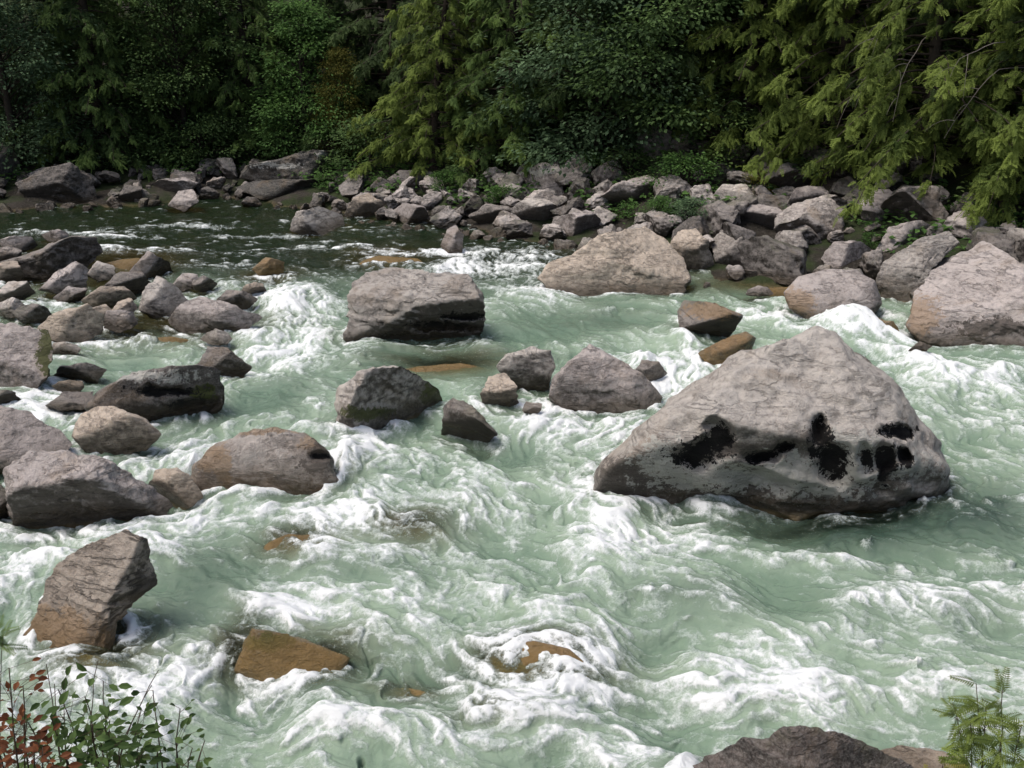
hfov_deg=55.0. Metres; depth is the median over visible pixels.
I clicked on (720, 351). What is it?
boulder
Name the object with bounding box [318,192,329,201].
bank stone
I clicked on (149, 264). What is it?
rock
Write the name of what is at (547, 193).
bank stone
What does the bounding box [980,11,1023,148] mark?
conifer tree
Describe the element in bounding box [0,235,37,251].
rock
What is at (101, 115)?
conifer tree
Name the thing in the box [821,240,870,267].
boulder
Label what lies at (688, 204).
bush
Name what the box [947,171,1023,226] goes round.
bush
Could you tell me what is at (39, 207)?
bank stone
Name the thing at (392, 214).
bank stone
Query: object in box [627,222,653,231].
bank stone
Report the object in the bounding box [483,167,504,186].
bank stone
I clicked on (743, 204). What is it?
bank stone
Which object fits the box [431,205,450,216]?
bank stone
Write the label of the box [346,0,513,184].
conifer tree
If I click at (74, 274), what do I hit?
boulder
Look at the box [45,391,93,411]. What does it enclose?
rock
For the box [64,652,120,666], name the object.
rock
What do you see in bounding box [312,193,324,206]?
bank stone
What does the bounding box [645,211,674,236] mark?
bank stone
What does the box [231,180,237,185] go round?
bank stone
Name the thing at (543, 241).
bank stone
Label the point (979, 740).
young conifer
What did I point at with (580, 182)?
bank stone
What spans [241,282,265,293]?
rock
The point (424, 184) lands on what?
bank stone
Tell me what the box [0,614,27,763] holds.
conifer branch
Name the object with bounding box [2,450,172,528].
boulder
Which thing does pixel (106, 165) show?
bush
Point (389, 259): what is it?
rock
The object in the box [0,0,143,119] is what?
conifer tree
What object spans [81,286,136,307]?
rock
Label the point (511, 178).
bank stone
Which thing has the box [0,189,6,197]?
bank stone
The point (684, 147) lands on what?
bank stone
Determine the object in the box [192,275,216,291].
rock
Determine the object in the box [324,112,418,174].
bush
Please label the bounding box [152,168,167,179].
bank stone
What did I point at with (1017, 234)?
boulder
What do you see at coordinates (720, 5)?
broadleaf tree
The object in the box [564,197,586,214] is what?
bank stone
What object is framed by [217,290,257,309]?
rock
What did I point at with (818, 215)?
bank stone
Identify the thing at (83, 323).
boulder
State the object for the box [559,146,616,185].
bush
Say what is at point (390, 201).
bank stone
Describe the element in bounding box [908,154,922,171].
bank stone
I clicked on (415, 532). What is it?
rock
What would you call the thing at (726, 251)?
boulder
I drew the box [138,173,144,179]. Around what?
bank stone
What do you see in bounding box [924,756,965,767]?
conifer sprig
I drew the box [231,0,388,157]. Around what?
broadleaf tree
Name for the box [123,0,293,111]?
conifer tree
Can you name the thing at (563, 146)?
broadleaf tree
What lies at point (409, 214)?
rock
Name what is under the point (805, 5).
conifer tree
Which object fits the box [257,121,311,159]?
bush
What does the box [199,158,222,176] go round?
bank stone
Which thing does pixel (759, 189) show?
bank stone
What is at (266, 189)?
boulder
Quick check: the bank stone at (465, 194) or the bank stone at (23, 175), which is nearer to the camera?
the bank stone at (465, 194)
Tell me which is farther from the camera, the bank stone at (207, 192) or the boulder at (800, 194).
the bank stone at (207, 192)
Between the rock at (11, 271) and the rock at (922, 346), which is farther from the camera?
the rock at (11, 271)
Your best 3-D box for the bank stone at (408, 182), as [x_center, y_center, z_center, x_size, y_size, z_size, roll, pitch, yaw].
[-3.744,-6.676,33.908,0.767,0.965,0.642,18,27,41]
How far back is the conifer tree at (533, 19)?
34.82 m
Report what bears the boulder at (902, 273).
on the ground
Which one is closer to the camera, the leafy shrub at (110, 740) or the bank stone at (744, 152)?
the leafy shrub at (110, 740)
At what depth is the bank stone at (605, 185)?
30.78 m
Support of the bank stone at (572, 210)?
on the ground
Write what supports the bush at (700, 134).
on the ground
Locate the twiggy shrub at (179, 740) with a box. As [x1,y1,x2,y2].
[124,690,212,767]
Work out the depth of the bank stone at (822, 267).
24.66 m
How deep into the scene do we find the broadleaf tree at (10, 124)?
36.72 m
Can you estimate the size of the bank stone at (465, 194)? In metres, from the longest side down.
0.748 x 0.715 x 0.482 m
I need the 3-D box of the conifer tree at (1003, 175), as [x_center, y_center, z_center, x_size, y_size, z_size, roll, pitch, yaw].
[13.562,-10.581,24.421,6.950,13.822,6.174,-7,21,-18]
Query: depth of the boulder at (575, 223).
28.96 m
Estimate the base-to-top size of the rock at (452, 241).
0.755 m
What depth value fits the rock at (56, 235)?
28.97 m
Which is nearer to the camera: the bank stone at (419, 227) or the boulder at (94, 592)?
the boulder at (94, 592)
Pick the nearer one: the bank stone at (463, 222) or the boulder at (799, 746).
the boulder at (799, 746)
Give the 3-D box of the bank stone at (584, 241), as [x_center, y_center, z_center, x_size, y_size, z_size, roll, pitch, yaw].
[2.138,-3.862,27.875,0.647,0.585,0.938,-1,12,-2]
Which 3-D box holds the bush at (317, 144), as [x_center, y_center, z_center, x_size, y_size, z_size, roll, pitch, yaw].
[-7.014,-9.199,38.136,3.637,1.768,3.174,10,22,25]
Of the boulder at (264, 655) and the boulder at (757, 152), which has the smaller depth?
the boulder at (264, 655)
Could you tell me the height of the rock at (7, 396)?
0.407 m
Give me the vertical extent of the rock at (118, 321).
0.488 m
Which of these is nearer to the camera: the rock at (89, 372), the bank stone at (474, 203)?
the rock at (89, 372)
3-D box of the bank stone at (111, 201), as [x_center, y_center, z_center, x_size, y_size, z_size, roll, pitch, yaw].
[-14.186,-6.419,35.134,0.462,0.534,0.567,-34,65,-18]
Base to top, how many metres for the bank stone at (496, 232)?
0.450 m
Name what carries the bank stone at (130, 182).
on the ground
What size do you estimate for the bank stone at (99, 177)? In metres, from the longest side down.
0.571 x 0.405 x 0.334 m
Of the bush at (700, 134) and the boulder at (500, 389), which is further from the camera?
the bush at (700, 134)
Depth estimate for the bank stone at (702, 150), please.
31.28 m
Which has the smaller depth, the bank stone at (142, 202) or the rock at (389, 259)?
the rock at (389, 259)
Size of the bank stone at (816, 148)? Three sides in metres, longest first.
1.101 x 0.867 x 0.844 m
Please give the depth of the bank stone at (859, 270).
22.98 m
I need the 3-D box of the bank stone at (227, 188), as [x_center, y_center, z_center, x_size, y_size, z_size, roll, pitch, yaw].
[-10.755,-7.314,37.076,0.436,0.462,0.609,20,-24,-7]
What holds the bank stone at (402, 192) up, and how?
on the ground
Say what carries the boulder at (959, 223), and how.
on the ground
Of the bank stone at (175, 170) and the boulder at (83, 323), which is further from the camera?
the bank stone at (175, 170)
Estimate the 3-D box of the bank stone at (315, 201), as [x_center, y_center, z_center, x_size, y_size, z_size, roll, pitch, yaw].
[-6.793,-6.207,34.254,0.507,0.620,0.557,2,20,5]
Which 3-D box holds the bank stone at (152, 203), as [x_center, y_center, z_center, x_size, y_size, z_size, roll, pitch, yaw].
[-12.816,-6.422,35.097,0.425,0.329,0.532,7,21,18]
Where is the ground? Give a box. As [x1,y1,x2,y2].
[0,0,1023,705]
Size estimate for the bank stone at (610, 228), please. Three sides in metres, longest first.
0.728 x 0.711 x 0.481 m
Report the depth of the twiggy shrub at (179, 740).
4.72 m
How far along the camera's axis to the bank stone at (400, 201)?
32.78 m
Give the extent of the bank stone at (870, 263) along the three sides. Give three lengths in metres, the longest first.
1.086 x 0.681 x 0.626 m
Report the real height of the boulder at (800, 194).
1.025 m
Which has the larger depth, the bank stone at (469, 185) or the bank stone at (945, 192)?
the bank stone at (469, 185)
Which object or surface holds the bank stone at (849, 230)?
on the ground
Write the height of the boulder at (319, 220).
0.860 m
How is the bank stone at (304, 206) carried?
on the ground
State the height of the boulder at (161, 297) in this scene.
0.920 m
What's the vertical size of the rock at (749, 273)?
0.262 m
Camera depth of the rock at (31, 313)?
21.11 m
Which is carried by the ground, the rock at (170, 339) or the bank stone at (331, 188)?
the bank stone at (331, 188)
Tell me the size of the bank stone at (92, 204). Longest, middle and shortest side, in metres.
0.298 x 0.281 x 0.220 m
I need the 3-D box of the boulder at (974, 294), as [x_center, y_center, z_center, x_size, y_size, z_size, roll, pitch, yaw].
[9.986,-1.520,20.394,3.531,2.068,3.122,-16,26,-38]
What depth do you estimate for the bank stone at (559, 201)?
31.12 m
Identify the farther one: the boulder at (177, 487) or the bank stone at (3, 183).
the bank stone at (3, 183)
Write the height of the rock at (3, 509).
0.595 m
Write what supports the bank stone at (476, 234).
on the ground
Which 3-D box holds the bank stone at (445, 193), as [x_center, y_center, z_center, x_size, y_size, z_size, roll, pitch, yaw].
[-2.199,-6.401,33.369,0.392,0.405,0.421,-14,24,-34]
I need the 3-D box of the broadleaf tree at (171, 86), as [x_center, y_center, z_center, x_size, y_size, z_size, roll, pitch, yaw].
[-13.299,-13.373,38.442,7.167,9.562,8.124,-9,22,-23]
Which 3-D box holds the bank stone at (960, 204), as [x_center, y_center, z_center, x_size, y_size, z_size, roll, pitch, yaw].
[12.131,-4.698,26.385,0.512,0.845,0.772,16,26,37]
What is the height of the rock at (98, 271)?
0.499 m
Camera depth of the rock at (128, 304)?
21.26 m
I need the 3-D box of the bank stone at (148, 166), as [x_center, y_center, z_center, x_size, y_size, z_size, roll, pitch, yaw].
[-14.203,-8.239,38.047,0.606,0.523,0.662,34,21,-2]
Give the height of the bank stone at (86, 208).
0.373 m
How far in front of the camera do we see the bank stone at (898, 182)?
27.48 m
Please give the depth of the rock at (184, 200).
34.00 m
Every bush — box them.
[3,114,121,167]
[94,133,179,171]
[154,118,251,174]
[215,135,277,169]
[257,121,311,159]
[288,123,365,172]
[310,172,334,188]
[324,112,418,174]
[369,174,388,190]
[421,169,461,192]
[440,138,519,189]
[482,183,521,205]
[514,134,566,166]
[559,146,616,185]
[583,137,658,182]
[611,200,639,221]
[627,150,727,191]
[637,195,681,216]
[657,103,781,173]
[666,194,709,227]
[742,171,777,193]
[783,119,871,180]
[855,230,879,248]
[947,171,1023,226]
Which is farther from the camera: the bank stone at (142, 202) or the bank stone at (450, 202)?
the bank stone at (142, 202)
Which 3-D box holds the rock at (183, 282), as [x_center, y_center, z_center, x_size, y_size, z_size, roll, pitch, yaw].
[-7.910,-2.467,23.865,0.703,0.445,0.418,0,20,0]
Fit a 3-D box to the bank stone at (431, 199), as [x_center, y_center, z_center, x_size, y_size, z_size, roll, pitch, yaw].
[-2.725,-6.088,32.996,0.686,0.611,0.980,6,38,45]
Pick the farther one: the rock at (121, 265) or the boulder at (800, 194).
the boulder at (800, 194)
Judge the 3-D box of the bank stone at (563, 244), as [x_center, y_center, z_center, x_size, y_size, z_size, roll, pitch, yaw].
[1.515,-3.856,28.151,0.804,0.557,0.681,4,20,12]
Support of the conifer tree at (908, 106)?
on the ground
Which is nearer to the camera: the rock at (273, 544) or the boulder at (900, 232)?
the rock at (273, 544)
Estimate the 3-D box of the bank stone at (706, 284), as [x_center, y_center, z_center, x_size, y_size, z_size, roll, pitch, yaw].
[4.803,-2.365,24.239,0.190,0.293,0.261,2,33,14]
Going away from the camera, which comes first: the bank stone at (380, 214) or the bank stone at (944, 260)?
the bank stone at (944, 260)
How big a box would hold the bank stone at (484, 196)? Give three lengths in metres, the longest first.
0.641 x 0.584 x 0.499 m
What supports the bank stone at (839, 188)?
on the ground
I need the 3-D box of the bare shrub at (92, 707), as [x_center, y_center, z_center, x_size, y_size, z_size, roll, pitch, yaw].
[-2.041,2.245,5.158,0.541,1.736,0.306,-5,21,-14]
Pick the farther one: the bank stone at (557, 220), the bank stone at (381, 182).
the bank stone at (381, 182)
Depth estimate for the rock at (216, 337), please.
19.64 m
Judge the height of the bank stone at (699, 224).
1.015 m
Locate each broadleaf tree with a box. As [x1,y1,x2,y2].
[0,0,113,172]
[79,0,269,169]
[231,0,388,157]
[308,44,372,161]
[462,0,723,177]
[499,0,783,142]
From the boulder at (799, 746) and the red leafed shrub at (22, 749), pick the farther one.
the boulder at (799, 746)
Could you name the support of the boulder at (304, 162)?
on the ground
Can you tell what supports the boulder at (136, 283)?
in the water
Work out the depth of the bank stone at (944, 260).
23.51 m
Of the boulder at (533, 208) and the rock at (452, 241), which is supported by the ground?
the boulder at (533, 208)
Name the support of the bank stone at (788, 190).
on the ground
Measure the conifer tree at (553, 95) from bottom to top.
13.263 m
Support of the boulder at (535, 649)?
in the water
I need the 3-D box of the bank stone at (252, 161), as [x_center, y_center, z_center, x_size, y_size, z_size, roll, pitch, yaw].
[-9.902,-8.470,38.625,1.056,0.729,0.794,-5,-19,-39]
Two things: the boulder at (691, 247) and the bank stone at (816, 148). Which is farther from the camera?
the bank stone at (816, 148)
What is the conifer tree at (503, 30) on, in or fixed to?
on the ground
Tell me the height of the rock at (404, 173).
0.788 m
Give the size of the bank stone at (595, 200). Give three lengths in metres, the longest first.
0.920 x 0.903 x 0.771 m
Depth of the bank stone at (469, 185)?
33.18 m
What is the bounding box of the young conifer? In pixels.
[932,666,1023,767]
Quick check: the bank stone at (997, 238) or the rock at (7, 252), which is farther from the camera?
the rock at (7, 252)
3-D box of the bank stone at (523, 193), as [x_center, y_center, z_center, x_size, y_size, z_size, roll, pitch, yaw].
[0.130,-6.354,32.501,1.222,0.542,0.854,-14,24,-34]
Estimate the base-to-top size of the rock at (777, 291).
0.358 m
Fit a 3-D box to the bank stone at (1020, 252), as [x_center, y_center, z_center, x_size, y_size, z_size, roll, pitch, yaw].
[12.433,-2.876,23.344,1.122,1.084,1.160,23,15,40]
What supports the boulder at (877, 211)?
on the ground
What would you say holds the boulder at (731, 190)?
on the ground
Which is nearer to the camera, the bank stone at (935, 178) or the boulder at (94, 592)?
the boulder at (94, 592)
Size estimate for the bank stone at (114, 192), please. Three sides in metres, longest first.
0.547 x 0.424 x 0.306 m
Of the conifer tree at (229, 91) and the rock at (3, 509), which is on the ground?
the conifer tree at (229, 91)
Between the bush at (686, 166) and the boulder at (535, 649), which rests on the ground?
the bush at (686, 166)
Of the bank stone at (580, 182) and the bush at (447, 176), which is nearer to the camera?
the bank stone at (580, 182)
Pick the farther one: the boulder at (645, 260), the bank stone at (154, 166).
the bank stone at (154, 166)
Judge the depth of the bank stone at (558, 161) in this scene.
33.36 m
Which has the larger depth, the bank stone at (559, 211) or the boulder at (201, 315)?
the bank stone at (559, 211)
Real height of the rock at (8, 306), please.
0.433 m
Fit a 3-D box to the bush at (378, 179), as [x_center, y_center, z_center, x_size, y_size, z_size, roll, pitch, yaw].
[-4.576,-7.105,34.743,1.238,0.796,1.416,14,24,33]
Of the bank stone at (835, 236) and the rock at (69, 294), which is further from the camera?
the bank stone at (835, 236)
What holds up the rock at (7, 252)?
in the water
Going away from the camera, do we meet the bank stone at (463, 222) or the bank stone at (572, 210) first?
the bank stone at (572, 210)
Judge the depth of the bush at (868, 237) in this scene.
25.66 m
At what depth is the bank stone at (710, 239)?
25.94 m
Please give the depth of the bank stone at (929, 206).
26.00 m
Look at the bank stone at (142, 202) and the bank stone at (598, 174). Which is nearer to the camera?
the bank stone at (598, 174)
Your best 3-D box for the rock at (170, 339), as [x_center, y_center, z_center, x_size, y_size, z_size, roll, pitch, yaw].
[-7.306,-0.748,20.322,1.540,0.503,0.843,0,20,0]
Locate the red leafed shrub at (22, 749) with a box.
[0,657,82,767]
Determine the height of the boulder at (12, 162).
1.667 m
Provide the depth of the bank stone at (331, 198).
34.78 m
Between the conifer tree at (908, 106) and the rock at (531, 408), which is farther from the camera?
the conifer tree at (908, 106)
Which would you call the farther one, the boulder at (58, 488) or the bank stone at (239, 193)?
the bank stone at (239, 193)
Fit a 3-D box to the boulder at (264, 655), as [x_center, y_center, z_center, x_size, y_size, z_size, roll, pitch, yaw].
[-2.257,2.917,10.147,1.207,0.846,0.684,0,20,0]
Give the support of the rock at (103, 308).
in the water
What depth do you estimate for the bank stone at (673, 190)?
28.51 m
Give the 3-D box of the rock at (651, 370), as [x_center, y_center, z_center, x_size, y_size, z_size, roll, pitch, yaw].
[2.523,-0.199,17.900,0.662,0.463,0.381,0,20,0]
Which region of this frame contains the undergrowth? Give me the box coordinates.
[0,85,1023,256]
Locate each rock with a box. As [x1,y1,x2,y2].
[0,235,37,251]
[0,246,21,261]
[0,261,23,283]
[0,281,35,301]
[0,297,23,318]
[0,390,20,403]
[0,484,8,519]
[12,303,51,323]
[41,229,68,241]
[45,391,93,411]
[52,342,80,354]
[52,380,83,391]
[53,286,87,302]
[54,362,106,383]
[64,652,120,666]
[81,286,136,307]
[87,261,115,281]
[92,304,111,321]
[103,310,137,332]
[106,258,139,272]
[112,298,137,311]
[118,184,141,201]
[129,251,172,279]
[150,177,198,191]
[158,336,187,342]
[168,189,198,211]
[173,273,197,291]
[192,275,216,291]
[197,346,251,377]
[201,329,231,345]
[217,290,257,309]
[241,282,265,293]
[252,257,284,275]
[264,534,309,549]
[360,255,421,264]
[387,170,434,190]
[390,688,424,696]
[394,203,428,225]
[396,524,428,537]
[405,363,484,373]
[440,225,463,252]
[468,203,511,223]
[522,401,541,413]
[635,360,666,380]
[744,269,757,276]
[746,285,772,296]
[757,287,787,298]
[775,230,808,249]
[855,352,871,363]
[879,318,898,330]
[881,745,970,767]
[908,341,931,351]
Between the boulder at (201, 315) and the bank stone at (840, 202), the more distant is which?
the bank stone at (840, 202)
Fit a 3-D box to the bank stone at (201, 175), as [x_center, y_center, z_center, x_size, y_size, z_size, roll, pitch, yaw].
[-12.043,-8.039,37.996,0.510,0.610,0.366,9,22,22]
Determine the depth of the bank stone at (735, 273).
24.66 m
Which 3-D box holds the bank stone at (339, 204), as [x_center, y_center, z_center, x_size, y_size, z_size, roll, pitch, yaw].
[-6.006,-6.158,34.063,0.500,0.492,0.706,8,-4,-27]
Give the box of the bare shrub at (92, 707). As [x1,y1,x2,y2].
[46,661,158,767]
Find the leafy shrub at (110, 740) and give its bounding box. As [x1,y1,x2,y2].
[5,663,171,767]
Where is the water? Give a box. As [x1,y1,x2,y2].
[0,196,1023,767]
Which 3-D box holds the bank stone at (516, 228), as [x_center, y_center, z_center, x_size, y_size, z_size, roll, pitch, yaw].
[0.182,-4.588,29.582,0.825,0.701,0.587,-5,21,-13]
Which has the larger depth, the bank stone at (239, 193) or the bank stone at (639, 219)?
the bank stone at (239, 193)
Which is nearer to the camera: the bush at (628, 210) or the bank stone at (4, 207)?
the bush at (628, 210)
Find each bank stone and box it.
[0,177,7,188]
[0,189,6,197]
[0,202,12,212]
[16,171,27,179]
[27,167,44,176]
[35,202,54,211]
[60,203,76,208]
[80,169,96,187]
[82,205,93,211]
[88,202,97,206]
[95,171,106,181]
[98,170,120,182]
[106,196,122,207]
[108,189,119,196]
[124,179,140,185]
[128,168,137,176]
[134,189,149,201]
[137,165,150,177]
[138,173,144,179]
[138,198,148,206]
[145,193,158,199]
[148,200,159,206]
[150,164,163,175]
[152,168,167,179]
[170,172,201,186]
[171,169,184,173]
[194,168,205,182]
[195,186,200,194]
[198,186,219,198]
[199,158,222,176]
[206,176,225,188]
[215,157,237,178]
[222,183,232,193]
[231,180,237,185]
[234,188,245,198]
[241,196,261,206]
[249,159,263,163]
[300,203,308,209]
[309,197,321,208]
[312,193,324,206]
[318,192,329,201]
[327,195,337,202]
[329,182,338,192]
[331,199,345,210]
[338,179,363,199]
[345,172,368,186]
[352,192,387,202]
[370,177,393,192]
[375,207,386,219]
[376,188,385,192]
[381,189,392,195]
[384,195,398,209]
[385,209,398,222]
[392,185,410,200]
[395,198,410,205]
[398,176,415,189]
[401,223,413,229]
[407,188,417,198]
[410,195,422,204]
[414,225,424,229]
[419,175,447,194]
[421,191,441,210]
[430,206,461,228]
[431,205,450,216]
[441,190,451,196]
[445,196,456,204]
[456,206,464,217]
[457,188,479,202]
[458,179,479,194]
[460,220,467,225]
[462,230,469,235]
[463,195,484,216]
[469,230,485,239]
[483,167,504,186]
[483,191,499,204]
[483,235,492,239]
[488,227,505,237]
[491,173,505,184]
[492,210,520,231]
[498,172,525,199]
[498,183,531,200]
[500,196,520,208]
[505,219,532,238]
[516,164,526,174]
[524,188,558,199]
[538,223,566,240]
[538,238,548,244]
[549,157,564,166]
[549,195,566,206]
[549,205,566,216]
[551,215,566,238]
[553,239,577,249]
[554,154,593,187]
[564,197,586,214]
[567,176,591,200]
[568,208,579,213]
[576,237,591,249]
[585,191,610,210]
[591,160,626,185]
[591,179,613,194]
[592,206,617,225]
[597,224,616,234]
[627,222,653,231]
[634,212,645,224]
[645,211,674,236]
[652,185,681,212]
[653,174,691,199]
[665,215,683,233]
[670,132,697,161]
[671,215,710,239]
[678,209,693,220]
[689,184,713,206]
[696,200,740,236]
[697,140,712,157]
[703,235,714,246]
[703,282,710,287]
[714,222,755,239]
[725,144,749,167]
[726,171,763,184]
[726,265,744,280]
[727,194,757,219]
[737,235,807,284]
[754,185,771,196]
[756,193,790,210]
[764,162,813,187]
[772,186,795,195]
[774,195,844,239]
[791,225,821,244]
[798,144,821,163]
[808,149,851,177]
[813,264,830,272]
[826,194,846,208]
[827,230,843,243]
[829,176,863,197]
[841,192,861,217]
[843,227,854,233]
[844,267,862,273]
[857,249,883,281]
[864,222,880,231]
[870,140,905,173]
[871,234,880,241]
[874,172,906,191]
[879,185,948,220]
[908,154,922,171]
[910,286,919,298]
[920,172,942,185]
[925,223,942,235]
[934,255,954,268]
[938,185,950,204]
[947,201,957,211]
[954,192,974,212]
[965,226,1018,261]
[995,220,1017,233]
[1010,187,1023,204]
[1016,239,1023,262]
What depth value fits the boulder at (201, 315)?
20.43 m
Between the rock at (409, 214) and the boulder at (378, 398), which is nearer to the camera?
the boulder at (378, 398)
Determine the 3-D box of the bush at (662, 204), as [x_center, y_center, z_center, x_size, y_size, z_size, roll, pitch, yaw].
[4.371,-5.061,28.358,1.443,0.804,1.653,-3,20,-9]
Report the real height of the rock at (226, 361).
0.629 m
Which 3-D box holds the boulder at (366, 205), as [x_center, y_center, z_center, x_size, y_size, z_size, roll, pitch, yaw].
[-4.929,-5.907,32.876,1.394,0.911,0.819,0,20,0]
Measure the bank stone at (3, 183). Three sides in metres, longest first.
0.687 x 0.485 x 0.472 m
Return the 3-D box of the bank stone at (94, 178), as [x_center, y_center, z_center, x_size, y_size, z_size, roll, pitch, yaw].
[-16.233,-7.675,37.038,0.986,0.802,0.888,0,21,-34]
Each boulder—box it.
[0,142,19,179]
[0,236,102,284]
[0,322,53,388]
[0,405,72,473]
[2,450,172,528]
[15,162,96,202]
[23,529,157,660]
[37,303,104,342]
[38,261,88,294]
[72,406,160,454]
[84,364,224,421]
[105,270,150,296]
[138,276,187,320]
[148,467,202,509]
[168,296,261,336]
[190,427,338,494]
[234,628,349,682]
[235,178,334,199]
[239,149,343,180]
[290,206,344,236]
[334,365,442,429]
[343,193,384,219]
[343,267,485,345]
[441,398,497,442]
[480,373,518,406]
[486,641,593,680]
[496,346,555,390]
[510,198,557,220]
[518,162,563,195]
[537,226,690,295]
[549,344,662,413]
[561,210,600,236]
[593,326,949,524]
[600,175,656,206]
[635,124,671,157]
[670,228,713,270]
[677,300,742,337]
[692,162,738,181]
[693,725,912,767]
[698,331,755,364]
[711,229,743,265]
[712,184,754,203]
[743,204,782,229]
[749,144,795,184]
[784,269,881,318]
[788,186,829,204]
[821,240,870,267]
[856,189,892,221]
[876,220,929,251]
[876,231,959,301]
[905,241,1023,346]
[943,211,988,239]
[1006,228,1023,248]
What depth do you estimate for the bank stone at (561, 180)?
32.16 m
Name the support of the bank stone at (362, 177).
on the ground
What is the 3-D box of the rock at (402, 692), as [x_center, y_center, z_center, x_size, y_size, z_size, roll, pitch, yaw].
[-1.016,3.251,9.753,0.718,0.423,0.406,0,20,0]
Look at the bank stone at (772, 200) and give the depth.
28.05 m
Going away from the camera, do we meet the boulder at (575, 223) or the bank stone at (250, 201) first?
the boulder at (575, 223)
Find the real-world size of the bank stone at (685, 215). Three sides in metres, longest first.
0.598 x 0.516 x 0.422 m
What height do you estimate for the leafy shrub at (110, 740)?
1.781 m
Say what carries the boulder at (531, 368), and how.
in the water
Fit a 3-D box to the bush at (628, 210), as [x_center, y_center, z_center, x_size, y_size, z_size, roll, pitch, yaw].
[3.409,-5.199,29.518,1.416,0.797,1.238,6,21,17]
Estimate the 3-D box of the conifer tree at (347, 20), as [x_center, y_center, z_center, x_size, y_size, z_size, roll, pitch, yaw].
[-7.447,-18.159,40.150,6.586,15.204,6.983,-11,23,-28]
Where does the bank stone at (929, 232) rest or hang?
on the ground
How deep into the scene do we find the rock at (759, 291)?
23.09 m
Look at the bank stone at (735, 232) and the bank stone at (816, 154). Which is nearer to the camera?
the bank stone at (735, 232)
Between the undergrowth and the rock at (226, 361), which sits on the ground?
the undergrowth
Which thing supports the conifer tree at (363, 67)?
on the ground
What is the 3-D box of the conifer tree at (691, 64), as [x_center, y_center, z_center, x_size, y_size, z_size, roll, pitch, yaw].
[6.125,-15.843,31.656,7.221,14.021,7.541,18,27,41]
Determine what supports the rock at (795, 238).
on the ground
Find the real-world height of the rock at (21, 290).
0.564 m
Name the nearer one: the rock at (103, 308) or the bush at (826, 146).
the rock at (103, 308)
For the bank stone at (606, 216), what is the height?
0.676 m
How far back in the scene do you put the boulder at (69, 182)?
35.15 m
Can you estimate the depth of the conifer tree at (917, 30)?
28.22 m
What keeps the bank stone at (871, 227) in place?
on the ground
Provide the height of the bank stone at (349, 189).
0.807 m
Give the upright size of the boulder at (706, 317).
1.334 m
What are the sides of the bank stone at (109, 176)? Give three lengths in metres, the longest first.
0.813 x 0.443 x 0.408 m
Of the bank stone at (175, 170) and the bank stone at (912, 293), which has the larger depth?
the bank stone at (175, 170)
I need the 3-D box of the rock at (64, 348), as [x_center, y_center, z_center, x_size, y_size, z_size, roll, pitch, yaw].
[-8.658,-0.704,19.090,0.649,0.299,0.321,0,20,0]
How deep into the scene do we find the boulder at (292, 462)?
13.37 m
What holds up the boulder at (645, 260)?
on the ground
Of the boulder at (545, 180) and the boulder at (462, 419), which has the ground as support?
the boulder at (545, 180)
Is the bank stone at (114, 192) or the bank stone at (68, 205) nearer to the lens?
the bank stone at (68, 205)
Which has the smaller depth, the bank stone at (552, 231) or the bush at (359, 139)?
the bank stone at (552, 231)
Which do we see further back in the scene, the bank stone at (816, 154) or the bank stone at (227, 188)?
the bank stone at (227, 188)
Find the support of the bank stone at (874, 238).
on the ground
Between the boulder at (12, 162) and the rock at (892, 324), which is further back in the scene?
the boulder at (12, 162)
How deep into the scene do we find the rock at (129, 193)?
35.27 m
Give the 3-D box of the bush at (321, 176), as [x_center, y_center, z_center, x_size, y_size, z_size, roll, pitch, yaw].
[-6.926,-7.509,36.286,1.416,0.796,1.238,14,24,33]
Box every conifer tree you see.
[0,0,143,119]
[4,0,180,181]
[37,0,244,158]
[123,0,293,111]
[166,0,328,161]
[256,0,392,132]
[287,0,460,131]
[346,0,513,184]
[378,0,529,115]
[430,0,591,188]
[469,0,589,132]
[511,0,730,134]
[608,0,782,110]
[651,0,857,185]
[677,0,872,95]
[720,0,965,186]
[740,0,989,108]
[779,0,1023,227]
[844,0,1023,122]
[879,0,1023,229]
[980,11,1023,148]
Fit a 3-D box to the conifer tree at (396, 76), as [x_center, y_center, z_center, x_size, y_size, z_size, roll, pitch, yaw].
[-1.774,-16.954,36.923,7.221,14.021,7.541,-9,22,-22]
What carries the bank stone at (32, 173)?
on the ground
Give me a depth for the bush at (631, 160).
31.34 m
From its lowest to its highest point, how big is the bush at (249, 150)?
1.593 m
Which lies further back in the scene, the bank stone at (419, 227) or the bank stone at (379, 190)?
the bank stone at (379, 190)
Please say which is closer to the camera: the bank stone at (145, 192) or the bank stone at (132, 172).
the bank stone at (145, 192)
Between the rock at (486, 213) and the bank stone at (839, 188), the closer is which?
the bank stone at (839, 188)
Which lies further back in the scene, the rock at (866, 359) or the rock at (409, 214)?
the rock at (409, 214)
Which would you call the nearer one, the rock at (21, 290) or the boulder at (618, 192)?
the rock at (21, 290)
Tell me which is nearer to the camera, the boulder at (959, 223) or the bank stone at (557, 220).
the boulder at (959, 223)
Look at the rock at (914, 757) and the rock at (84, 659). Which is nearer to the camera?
the rock at (914, 757)
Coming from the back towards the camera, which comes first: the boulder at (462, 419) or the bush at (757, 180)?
the bush at (757, 180)
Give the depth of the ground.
28.06 m
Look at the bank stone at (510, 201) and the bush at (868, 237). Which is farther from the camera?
the bank stone at (510, 201)
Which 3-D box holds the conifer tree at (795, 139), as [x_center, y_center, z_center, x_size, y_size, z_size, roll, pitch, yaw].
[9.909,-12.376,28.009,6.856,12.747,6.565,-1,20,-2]
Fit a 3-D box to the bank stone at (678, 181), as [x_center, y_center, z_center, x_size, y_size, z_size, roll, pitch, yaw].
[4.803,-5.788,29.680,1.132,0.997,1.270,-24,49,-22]
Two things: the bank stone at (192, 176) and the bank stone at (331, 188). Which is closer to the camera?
the bank stone at (331, 188)
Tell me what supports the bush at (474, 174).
on the ground

